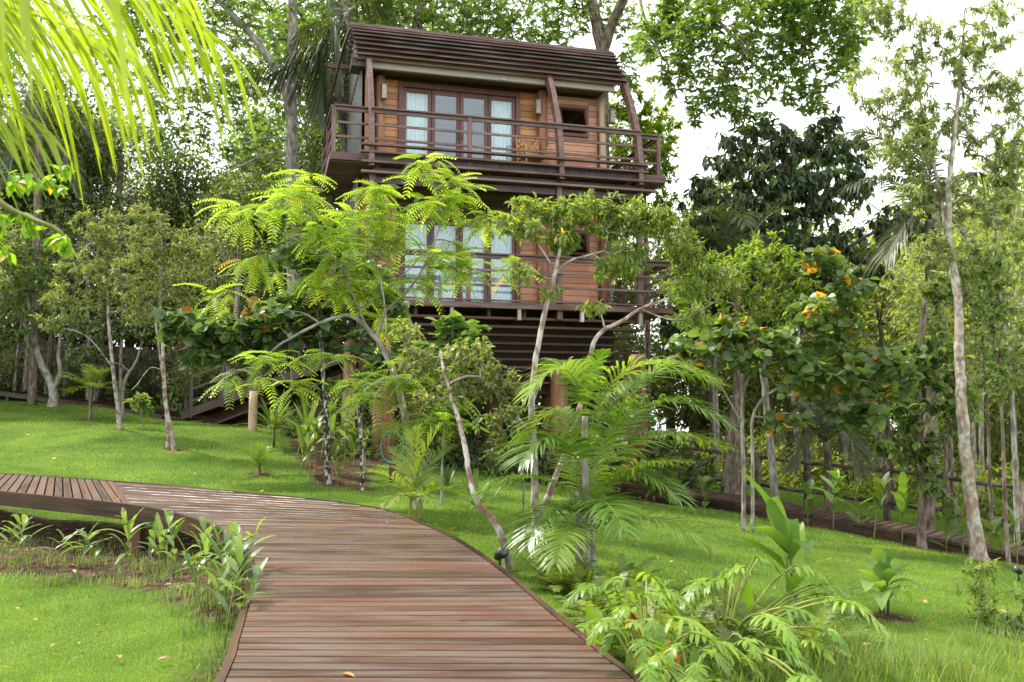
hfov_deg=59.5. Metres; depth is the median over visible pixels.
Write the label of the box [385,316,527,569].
bent tree
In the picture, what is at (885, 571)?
broad leaf plant
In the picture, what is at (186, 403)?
slender tree
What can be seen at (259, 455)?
young palm
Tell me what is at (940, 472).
shrub
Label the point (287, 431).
shrub
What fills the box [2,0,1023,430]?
sky
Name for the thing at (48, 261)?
slender tree
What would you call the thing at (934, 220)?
dead sheath
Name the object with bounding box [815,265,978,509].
slender tree
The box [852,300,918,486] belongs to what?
slender tree
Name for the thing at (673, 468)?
heliconia
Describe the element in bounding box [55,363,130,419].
young palm
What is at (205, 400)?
shrub
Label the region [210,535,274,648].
ginger shoot
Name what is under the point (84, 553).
ginger shoot
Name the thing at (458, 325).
round leaf sapling
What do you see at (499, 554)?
garden spotlight
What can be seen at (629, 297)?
forest tree
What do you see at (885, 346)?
slender tree
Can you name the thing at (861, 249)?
leafy tree
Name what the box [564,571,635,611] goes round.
fern
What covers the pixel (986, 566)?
shrub
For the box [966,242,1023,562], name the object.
sapling
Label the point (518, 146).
wicker chair
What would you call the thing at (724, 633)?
fern
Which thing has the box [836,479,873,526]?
heliconia
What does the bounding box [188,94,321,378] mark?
forest tree
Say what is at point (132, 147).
forest tree
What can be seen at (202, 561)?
ginger shoot
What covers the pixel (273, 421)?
dracaena
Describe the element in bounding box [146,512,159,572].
ginger shoot
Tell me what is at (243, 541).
ginger shoot
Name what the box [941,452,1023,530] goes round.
shrub
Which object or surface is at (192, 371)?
forest tree
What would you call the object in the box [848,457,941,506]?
shrub
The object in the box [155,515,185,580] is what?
ginger shoot
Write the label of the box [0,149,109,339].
forest tree
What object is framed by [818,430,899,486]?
shrub
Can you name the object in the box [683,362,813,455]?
forest tree
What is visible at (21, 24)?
overhanging palm
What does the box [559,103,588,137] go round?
window
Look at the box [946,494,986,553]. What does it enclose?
heliconia
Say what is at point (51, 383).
forked tree
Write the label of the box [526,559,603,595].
fern
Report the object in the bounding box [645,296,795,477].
slender tree
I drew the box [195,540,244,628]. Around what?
ginger shoot
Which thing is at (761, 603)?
fern
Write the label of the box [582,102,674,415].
forest tree
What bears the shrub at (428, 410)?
on the ground at (348, 477)
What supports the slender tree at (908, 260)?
on the ground at (348, 477)
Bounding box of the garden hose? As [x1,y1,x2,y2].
[380,431,423,482]
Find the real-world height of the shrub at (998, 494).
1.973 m
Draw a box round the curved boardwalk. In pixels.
[0,473,640,681]
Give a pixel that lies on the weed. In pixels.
(864, 635)
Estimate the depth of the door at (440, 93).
20.52 m
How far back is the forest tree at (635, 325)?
31.20 m
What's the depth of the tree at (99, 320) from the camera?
24.19 m
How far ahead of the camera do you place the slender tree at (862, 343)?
22.83 m
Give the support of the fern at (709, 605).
on the ground at (348, 477)
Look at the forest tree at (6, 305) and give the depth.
26.98 m
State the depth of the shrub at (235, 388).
25.83 m
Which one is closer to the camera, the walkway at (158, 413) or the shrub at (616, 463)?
the shrub at (616, 463)
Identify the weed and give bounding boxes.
[853,626,885,641]
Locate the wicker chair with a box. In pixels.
[515,138,548,163]
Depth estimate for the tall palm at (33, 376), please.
26.26 m
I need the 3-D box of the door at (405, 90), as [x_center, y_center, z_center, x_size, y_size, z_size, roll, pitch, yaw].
[-2.157,-4.730,20.311,0.648,2.020,0.045,1,-5,-15]
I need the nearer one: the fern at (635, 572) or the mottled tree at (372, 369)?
the fern at (635, 572)
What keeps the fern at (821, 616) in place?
on the ground at (348, 477)
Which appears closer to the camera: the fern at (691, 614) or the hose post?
the fern at (691, 614)
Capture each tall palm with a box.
[0,81,101,405]
[235,0,389,436]
[663,202,826,494]
[765,393,889,518]
[830,120,1016,529]
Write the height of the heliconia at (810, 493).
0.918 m
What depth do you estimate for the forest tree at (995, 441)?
23.79 m
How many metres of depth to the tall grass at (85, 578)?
8.29 m
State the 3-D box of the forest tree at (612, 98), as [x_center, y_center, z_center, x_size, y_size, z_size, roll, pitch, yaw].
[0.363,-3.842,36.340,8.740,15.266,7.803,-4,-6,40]
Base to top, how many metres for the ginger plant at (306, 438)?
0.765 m
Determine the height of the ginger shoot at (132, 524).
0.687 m
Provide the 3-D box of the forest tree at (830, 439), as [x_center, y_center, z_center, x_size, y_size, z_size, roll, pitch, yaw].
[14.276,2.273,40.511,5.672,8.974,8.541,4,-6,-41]
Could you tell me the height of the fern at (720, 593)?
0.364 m
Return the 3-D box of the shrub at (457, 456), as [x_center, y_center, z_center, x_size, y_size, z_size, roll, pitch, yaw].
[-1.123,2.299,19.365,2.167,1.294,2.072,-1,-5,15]
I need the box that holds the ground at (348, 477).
[0,379,1023,681]
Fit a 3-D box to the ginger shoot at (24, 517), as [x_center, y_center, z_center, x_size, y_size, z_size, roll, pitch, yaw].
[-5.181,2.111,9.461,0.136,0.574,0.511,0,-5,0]
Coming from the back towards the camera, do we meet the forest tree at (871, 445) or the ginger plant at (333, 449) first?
the forest tree at (871, 445)
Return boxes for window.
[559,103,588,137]
[566,230,589,257]
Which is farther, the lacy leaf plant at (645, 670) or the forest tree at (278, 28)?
the forest tree at (278, 28)
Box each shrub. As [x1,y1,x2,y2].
[0,349,46,396]
[37,360,85,397]
[57,357,160,401]
[100,356,184,407]
[153,371,209,410]
[172,373,245,411]
[214,365,278,394]
[249,360,339,426]
[263,406,313,436]
[296,400,371,429]
[312,413,380,457]
[319,393,440,450]
[329,394,395,426]
[361,394,469,436]
[381,426,450,470]
[421,418,506,473]
[425,427,460,453]
[427,394,525,438]
[456,395,570,442]
[470,408,547,532]
[470,441,530,481]
[495,435,575,488]
[503,398,596,439]
[505,426,547,468]
[549,420,669,486]
[556,456,620,494]
[569,395,665,451]
[616,417,700,478]
[621,443,730,502]
[637,444,700,499]
[667,435,754,483]
[675,424,776,465]
[720,429,789,484]
[746,404,849,479]
[754,440,843,490]
[768,437,873,485]
[811,450,898,496]
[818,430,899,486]
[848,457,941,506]
[868,457,962,494]
[873,444,991,502]
[916,473,1012,525]
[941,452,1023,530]
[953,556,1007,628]
[956,457,1023,498]
[979,469,1023,542]
[986,580,1023,640]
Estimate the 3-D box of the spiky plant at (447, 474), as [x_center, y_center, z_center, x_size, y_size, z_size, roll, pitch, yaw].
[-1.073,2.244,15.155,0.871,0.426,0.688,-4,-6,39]
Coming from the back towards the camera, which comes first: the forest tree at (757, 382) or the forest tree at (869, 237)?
the forest tree at (869, 237)
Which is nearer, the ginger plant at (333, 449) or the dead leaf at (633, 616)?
the dead leaf at (633, 616)
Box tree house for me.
[321,22,672,497]
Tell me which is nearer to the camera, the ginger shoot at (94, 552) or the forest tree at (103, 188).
the ginger shoot at (94, 552)
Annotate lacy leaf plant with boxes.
[558,570,764,677]
[599,627,686,681]
[636,643,731,681]
[673,555,889,681]
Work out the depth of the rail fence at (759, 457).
18.23 m
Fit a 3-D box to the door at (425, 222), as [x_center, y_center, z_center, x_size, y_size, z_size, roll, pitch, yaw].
[-2.157,-1.720,20.060,0.648,2.020,0.045,1,-5,-15]
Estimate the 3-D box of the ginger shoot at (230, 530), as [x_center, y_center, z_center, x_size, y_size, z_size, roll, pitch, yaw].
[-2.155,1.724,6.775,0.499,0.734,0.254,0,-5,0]
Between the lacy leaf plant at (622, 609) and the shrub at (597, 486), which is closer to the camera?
the lacy leaf plant at (622, 609)
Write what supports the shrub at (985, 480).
on the ground at (348, 477)
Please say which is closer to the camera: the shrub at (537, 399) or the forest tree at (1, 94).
the shrub at (537, 399)
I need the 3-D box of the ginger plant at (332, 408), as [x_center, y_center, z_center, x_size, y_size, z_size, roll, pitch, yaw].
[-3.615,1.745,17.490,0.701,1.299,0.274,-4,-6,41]
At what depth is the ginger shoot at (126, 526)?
8.52 m
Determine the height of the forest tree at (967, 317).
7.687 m
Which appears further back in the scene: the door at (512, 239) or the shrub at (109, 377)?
the shrub at (109, 377)
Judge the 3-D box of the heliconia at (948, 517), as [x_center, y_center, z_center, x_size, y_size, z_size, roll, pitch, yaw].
[7.229,3.061,14.791,0.578,0.968,0.515,0,-5,0]
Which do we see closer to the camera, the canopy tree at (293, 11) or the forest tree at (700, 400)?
the canopy tree at (293, 11)
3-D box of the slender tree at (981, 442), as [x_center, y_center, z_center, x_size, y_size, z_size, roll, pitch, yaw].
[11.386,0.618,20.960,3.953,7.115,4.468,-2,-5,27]
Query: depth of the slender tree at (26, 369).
28.79 m
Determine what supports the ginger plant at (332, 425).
on the ground at (348, 477)
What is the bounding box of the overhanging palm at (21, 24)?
[0,0,266,246]
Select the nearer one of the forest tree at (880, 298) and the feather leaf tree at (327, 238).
the feather leaf tree at (327, 238)
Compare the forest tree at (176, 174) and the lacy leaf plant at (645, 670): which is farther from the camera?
the forest tree at (176, 174)
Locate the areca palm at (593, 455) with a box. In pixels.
[463,349,743,575]
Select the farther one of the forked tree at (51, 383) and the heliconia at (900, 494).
the forked tree at (51, 383)
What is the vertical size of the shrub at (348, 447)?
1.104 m
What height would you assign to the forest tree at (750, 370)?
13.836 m
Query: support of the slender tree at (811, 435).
on the ground at (348, 477)
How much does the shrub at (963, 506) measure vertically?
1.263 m
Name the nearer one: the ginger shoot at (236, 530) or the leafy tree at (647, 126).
the ginger shoot at (236, 530)
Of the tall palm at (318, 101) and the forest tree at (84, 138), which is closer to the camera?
the tall palm at (318, 101)
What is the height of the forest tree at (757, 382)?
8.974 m
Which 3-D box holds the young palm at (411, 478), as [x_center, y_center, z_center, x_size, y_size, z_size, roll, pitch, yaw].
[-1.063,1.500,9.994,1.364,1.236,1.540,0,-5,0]
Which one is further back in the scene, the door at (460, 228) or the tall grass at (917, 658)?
the door at (460, 228)
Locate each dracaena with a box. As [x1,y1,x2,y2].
[235,389,301,447]
[270,390,347,432]
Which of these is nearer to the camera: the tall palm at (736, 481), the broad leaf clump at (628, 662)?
the broad leaf clump at (628, 662)
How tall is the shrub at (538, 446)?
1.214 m
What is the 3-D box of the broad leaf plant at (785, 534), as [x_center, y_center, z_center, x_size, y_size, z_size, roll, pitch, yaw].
[2.215,1.712,7.168,0.861,1.348,0.549,3,-5,-29]
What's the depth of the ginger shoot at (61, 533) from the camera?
9.23 m
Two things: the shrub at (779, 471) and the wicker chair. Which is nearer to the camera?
the wicker chair
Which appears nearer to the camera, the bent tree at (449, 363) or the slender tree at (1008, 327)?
the bent tree at (449, 363)
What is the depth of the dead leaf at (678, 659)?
4.78 m
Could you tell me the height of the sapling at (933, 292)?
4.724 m
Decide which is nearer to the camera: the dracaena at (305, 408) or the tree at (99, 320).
the dracaena at (305, 408)
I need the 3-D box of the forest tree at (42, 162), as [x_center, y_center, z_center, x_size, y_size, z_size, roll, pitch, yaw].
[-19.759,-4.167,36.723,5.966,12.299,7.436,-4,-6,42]
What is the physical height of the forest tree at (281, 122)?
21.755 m
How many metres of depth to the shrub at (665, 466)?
21.05 m
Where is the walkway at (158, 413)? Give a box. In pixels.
[0,389,203,418]
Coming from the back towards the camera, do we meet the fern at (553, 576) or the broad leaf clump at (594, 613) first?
the fern at (553, 576)
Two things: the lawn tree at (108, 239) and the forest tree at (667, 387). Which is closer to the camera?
the lawn tree at (108, 239)
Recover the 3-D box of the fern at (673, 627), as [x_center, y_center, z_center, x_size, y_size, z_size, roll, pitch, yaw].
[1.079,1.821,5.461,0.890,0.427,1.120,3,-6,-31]
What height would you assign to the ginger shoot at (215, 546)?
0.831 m
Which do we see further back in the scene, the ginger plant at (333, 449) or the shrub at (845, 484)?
the shrub at (845, 484)
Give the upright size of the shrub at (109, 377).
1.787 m
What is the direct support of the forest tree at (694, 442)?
on the ground at (348, 477)
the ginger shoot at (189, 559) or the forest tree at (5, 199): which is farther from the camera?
the forest tree at (5, 199)
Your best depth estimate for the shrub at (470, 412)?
25.99 m
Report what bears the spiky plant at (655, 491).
on the ground at (348, 477)
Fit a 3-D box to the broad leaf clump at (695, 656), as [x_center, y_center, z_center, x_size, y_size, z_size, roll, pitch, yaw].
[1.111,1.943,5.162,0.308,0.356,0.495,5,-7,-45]
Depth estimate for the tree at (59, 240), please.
4.38 m
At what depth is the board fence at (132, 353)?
29.60 m
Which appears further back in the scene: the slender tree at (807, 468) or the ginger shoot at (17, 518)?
the slender tree at (807, 468)
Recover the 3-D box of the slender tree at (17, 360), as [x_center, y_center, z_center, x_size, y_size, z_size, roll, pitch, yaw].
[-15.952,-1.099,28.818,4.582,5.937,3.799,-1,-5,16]
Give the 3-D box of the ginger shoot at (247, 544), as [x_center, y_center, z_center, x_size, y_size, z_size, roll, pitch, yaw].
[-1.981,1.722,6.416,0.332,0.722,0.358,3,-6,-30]
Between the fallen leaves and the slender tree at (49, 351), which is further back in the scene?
the slender tree at (49, 351)
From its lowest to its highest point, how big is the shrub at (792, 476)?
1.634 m
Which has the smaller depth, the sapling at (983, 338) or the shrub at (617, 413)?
the sapling at (983, 338)
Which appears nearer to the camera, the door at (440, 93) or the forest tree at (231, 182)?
the door at (440, 93)
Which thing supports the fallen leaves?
on the ground at (348, 477)
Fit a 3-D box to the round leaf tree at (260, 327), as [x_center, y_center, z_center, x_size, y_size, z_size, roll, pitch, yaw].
[-3.873,-0.067,15.230,4.242,4.847,1.648,1,-5,-11]
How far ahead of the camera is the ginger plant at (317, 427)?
15.84 m
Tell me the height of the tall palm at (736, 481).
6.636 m
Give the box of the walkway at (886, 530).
[613,480,1023,564]
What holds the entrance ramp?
on the ground at (348, 477)
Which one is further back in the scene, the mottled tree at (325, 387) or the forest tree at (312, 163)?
the forest tree at (312, 163)
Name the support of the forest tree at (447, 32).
on the ground at (348, 477)
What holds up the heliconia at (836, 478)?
on the ground at (348, 477)
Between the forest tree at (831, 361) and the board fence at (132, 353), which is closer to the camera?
the forest tree at (831, 361)
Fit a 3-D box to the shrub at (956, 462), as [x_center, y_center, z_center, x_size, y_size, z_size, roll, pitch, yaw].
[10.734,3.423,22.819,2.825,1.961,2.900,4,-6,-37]
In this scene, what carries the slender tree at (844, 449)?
on the ground at (348, 477)
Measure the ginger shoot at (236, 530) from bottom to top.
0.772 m
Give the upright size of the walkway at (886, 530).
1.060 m
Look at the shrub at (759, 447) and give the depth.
24.70 m
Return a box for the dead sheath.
[930,198,941,236]
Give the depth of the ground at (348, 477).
10.48 m
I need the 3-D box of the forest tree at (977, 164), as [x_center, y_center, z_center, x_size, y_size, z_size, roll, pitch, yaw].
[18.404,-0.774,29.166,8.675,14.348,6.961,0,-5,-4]
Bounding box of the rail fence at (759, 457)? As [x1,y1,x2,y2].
[689,444,1023,545]
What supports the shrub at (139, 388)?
on the ground at (348, 477)
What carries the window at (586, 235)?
in the tree house
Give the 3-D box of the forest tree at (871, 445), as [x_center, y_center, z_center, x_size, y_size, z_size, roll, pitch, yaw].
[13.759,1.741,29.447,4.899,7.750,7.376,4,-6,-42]
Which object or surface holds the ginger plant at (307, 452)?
on the ground at (348, 477)
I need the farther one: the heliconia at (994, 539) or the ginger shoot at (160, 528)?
the heliconia at (994, 539)
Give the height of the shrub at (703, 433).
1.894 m
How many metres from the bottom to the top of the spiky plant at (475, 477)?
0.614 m
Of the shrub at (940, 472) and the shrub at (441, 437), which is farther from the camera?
the shrub at (940, 472)
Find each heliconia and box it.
[630,459,651,501]
[664,464,689,504]
[698,475,717,508]
[802,478,816,526]
[810,470,846,530]
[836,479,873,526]
[866,471,893,539]
[890,471,909,544]
[929,499,959,551]
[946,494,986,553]
[980,517,1011,551]
[982,502,1023,563]
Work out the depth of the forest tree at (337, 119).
33.21 m
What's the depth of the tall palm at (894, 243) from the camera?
17.49 m
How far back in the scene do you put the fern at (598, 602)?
6.46 m
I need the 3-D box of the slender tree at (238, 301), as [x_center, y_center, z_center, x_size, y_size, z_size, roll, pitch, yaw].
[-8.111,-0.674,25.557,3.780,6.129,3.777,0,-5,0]
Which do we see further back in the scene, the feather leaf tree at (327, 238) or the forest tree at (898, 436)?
the forest tree at (898, 436)
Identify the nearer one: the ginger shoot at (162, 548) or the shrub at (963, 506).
the ginger shoot at (162, 548)
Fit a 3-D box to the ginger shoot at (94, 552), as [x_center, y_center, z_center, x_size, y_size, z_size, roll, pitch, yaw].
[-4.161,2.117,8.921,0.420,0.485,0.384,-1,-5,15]
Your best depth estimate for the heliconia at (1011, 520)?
14.17 m
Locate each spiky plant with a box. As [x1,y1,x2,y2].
[428,462,464,485]
[451,467,509,508]
[625,455,671,502]
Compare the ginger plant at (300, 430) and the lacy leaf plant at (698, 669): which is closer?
the lacy leaf plant at (698, 669)
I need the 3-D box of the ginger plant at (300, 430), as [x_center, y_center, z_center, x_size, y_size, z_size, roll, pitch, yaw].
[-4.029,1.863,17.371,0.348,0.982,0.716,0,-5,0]
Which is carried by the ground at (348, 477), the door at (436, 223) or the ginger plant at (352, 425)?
the ginger plant at (352, 425)
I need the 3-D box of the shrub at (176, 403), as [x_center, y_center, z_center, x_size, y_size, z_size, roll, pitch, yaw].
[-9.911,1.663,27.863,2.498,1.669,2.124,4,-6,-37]
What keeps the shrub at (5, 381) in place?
on the ground at (348, 477)
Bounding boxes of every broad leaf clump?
[586,606,626,646]
[626,651,671,681]
[676,645,733,681]
[705,579,776,629]
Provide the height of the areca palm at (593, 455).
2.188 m
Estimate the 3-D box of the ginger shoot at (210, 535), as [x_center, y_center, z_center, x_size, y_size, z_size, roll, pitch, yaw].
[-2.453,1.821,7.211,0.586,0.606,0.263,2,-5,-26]
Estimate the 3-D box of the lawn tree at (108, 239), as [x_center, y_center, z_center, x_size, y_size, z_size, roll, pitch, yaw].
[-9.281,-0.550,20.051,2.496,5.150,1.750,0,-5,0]
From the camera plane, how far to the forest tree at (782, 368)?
33.65 m
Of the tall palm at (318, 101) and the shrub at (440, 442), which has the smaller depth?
the shrub at (440, 442)
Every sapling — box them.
[122,391,154,428]
[410,310,491,503]
[916,274,978,543]
[962,242,1021,534]
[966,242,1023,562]
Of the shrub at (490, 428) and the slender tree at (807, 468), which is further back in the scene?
the slender tree at (807, 468)
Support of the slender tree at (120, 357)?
on the ground at (348, 477)
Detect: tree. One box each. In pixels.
[0,0,91,248]
[0,44,118,198]
[0,52,201,348]
[0,94,124,340]
[0,95,210,347]
[0,126,52,333]
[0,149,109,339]
[0,162,76,271]
[0,179,80,385]
[0,223,25,287]
[0,244,96,406]
[3,203,132,393]
[3,216,104,309]
[3,231,81,398]
[6,214,85,398]
[15,211,150,395]
[20,198,137,403]
[30,204,155,428]
[33,93,193,341]
[34,0,351,428]
[41,192,188,401]
[41,221,182,403]
[61,290,191,418]
[81,151,223,351]
[93,109,264,351]
[102,201,219,450]
[110,206,308,404]
[112,231,243,409]
[146,144,338,391]
[151,198,410,473]
[172,152,545,508]
[173,207,286,394]
[177,141,342,394]
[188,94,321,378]
[192,191,225,308]
[210,0,358,295]
[235,0,481,400]
[235,104,369,409]
[299,12,477,407]
[300,286,353,483]
[303,229,396,397]
[319,0,589,77]
[351,360,387,490]
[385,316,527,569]
[398,8,494,411]
[481,188,746,549]
[525,97,622,421]
[535,226,658,425]
[537,0,883,463]
[568,230,675,415]
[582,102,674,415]
[609,73,683,448]
[612,195,729,457]
[619,226,833,465]
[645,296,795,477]
[649,196,767,452]
[649,217,798,462]
[650,274,727,448]
[651,178,765,451]
[658,104,923,492]
[658,127,897,478]
[661,228,821,498]
[664,244,925,533]
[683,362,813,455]
[732,201,920,505]
[747,342,871,462]
[758,260,879,476]
[764,206,847,473]
[766,285,877,492]
[767,287,878,486]
[773,260,890,479]
[778,280,897,485]
[790,301,885,484]
[809,274,912,483]
[810,341,853,481]
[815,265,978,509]
[821,311,1023,482]
[823,218,875,292]
[826,227,1016,506]
[842,0,1023,560]
[843,187,978,493]
[844,261,976,464]
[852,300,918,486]
[854,298,976,478]
[855,256,910,485]
[856,294,917,469]
[859,213,1022,514]
[869,228,1019,499]
[871,300,984,550]
[881,206,1023,545]
[884,233,1023,506]
[891,157,1023,481]
[897,219,1023,511]
[915,161,1009,490]
[919,222,1023,505]
[922,113,1023,387]
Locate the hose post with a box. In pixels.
[387,427,398,482]
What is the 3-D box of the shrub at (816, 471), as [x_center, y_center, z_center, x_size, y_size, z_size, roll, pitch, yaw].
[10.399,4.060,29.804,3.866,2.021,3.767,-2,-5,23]
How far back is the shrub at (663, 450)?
19.80 m
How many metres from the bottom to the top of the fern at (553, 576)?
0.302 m
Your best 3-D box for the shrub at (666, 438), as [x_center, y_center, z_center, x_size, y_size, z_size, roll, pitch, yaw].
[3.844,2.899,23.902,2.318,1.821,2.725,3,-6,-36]
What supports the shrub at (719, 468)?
on the ground at (348, 477)
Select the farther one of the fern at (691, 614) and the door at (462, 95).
the door at (462, 95)
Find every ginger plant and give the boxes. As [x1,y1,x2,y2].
[294,414,316,467]
[295,434,324,479]
[296,412,313,459]
[298,433,313,474]
[311,415,333,472]
[317,438,354,483]
[320,397,338,460]
[320,413,349,475]
[338,395,351,468]
[347,390,361,463]
[347,429,368,479]
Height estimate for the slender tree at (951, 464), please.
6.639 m
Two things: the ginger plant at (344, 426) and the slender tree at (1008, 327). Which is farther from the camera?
the slender tree at (1008, 327)
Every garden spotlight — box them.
[494,546,508,565]
[1011,564,1022,580]
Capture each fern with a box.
[517,557,593,592]
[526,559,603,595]
[553,576,642,617]
[563,553,663,595]
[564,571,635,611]
[566,591,688,651]
[580,578,707,621]
[607,609,733,681]
[608,596,746,644]
[657,602,748,648]
[662,588,729,616]
[666,571,762,623]
[688,625,799,681]
[698,594,828,664]
[718,595,832,629]
[763,591,871,656]
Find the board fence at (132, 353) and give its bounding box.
[0,337,208,404]
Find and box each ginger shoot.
[0,514,51,571]
[0,517,39,570]
[4,514,31,564]
[24,528,86,566]
[55,521,109,573]
[63,529,111,572]
[97,509,146,574]
[114,507,153,576]
[140,529,172,571]
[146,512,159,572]
[148,508,176,574]
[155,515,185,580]
[168,532,242,600]
[175,534,223,622]
[178,523,219,591]
[191,520,262,596]
[194,537,247,614]
[195,516,234,615]
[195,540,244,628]
[205,519,253,621]
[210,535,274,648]
[213,531,256,621]
[216,524,239,623]
[221,557,267,610]
[222,517,274,611]
[227,534,241,595]
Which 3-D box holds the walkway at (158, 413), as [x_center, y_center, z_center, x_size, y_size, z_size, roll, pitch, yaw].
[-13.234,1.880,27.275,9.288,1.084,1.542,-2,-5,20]
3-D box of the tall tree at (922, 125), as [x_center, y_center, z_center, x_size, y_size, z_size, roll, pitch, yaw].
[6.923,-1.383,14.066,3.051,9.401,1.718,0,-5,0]
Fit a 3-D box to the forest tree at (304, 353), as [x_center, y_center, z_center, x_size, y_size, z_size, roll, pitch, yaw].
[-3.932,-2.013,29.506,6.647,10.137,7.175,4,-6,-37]
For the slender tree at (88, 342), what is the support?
on the ground at (348, 477)
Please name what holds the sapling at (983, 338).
on the ground at (348, 477)
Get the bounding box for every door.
[401,219,429,299]
[403,87,430,154]
[430,220,458,300]
[431,90,459,156]
[459,222,486,301]
[460,93,487,158]
[487,225,514,302]
[488,95,514,160]
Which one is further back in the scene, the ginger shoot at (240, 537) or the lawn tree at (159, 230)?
the lawn tree at (159, 230)
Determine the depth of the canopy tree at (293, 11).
25.24 m
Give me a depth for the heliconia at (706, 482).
17.77 m
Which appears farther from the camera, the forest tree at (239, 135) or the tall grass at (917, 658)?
the forest tree at (239, 135)
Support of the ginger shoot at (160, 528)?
on the ground at (348, 477)
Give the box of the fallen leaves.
[2,434,1014,681]
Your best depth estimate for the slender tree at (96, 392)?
27.45 m
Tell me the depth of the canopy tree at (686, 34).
20.61 m
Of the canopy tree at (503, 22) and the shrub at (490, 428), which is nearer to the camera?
the shrub at (490, 428)
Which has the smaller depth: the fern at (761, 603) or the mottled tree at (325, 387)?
the fern at (761, 603)
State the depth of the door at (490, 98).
20.86 m
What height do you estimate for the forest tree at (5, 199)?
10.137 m
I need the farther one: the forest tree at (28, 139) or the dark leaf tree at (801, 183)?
the forest tree at (28, 139)
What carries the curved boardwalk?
on the ground at (348, 477)
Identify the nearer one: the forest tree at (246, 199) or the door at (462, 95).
the door at (462, 95)
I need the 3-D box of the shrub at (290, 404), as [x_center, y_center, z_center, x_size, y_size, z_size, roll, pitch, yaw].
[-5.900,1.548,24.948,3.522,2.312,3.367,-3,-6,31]
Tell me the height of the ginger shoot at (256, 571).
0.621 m
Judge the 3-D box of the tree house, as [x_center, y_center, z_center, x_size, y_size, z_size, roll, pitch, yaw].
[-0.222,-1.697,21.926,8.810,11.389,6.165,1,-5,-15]
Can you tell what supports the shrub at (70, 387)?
on the ground at (348, 477)
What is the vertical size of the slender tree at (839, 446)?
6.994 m
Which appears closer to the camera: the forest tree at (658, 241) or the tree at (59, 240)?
the tree at (59, 240)
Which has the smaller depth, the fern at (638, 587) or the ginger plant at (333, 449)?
the fern at (638, 587)
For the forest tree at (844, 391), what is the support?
on the ground at (348, 477)
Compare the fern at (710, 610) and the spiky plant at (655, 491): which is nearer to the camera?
the fern at (710, 610)
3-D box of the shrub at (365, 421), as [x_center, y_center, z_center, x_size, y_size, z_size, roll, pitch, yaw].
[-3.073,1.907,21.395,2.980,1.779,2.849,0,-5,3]
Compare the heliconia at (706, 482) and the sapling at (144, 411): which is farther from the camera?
the sapling at (144, 411)
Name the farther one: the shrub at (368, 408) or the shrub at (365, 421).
the shrub at (368, 408)
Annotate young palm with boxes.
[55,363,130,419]
[223,442,299,474]
[354,420,471,519]
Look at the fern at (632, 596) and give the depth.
5.75 m
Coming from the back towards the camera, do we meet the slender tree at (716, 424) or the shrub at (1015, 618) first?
the slender tree at (716, 424)
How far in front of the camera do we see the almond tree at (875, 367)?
13.88 m
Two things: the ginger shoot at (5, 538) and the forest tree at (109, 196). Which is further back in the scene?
the forest tree at (109, 196)
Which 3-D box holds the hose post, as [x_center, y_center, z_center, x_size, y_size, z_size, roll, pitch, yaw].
[-2.011,1.963,15.089,0.200,1.030,0.160,0,-5,0]
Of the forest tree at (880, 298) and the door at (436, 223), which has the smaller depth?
the door at (436, 223)
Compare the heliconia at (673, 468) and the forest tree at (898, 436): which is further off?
the forest tree at (898, 436)
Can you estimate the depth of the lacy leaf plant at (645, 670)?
4.56 m
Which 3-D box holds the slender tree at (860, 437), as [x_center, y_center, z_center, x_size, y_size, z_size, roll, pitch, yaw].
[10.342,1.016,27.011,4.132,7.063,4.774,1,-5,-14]
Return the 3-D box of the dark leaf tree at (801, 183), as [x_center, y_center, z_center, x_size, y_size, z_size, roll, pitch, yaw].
[6.280,-0.808,20.098,5.968,9.075,2.226,-1,-5,14]
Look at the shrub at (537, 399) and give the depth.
25.74 m
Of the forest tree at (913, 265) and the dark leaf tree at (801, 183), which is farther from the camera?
the forest tree at (913, 265)
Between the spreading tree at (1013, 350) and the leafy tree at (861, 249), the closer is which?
the spreading tree at (1013, 350)
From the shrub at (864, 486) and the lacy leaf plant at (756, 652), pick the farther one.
the shrub at (864, 486)
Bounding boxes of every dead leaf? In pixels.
[624,612,639,633]
[661,643,679,666]
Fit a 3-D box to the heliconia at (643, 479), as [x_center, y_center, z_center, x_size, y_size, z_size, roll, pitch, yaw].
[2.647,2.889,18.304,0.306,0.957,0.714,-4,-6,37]
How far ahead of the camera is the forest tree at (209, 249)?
44.39 m
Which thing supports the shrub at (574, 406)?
on the ground at (348, 477)
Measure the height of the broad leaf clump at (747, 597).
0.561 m
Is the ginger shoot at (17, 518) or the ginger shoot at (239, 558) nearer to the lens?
the ginger shoot at (239, 558)
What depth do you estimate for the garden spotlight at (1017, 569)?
11.36 m
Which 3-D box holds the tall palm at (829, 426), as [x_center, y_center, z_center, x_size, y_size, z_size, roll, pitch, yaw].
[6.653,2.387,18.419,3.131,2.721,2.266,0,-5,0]
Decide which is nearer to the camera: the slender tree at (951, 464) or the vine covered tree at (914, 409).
the vine covered tree at (914, 409)
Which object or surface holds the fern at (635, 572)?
on the ground at (348, 477)
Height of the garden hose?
0.868 m
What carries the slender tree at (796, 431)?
on the ground at (348, 477)
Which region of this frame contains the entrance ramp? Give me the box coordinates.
[180,317,360,433]
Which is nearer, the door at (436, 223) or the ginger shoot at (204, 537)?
the ginger shoot at (204, 537)
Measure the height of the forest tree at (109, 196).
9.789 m
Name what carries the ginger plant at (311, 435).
on the ground at (348, 477)
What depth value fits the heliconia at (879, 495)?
15.52 m
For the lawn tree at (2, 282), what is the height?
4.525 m
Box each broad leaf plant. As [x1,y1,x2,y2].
[736,470,830,618]
[839,547,927,615]
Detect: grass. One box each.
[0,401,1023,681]
[0,533,246,681]
[604,570,1023,681]

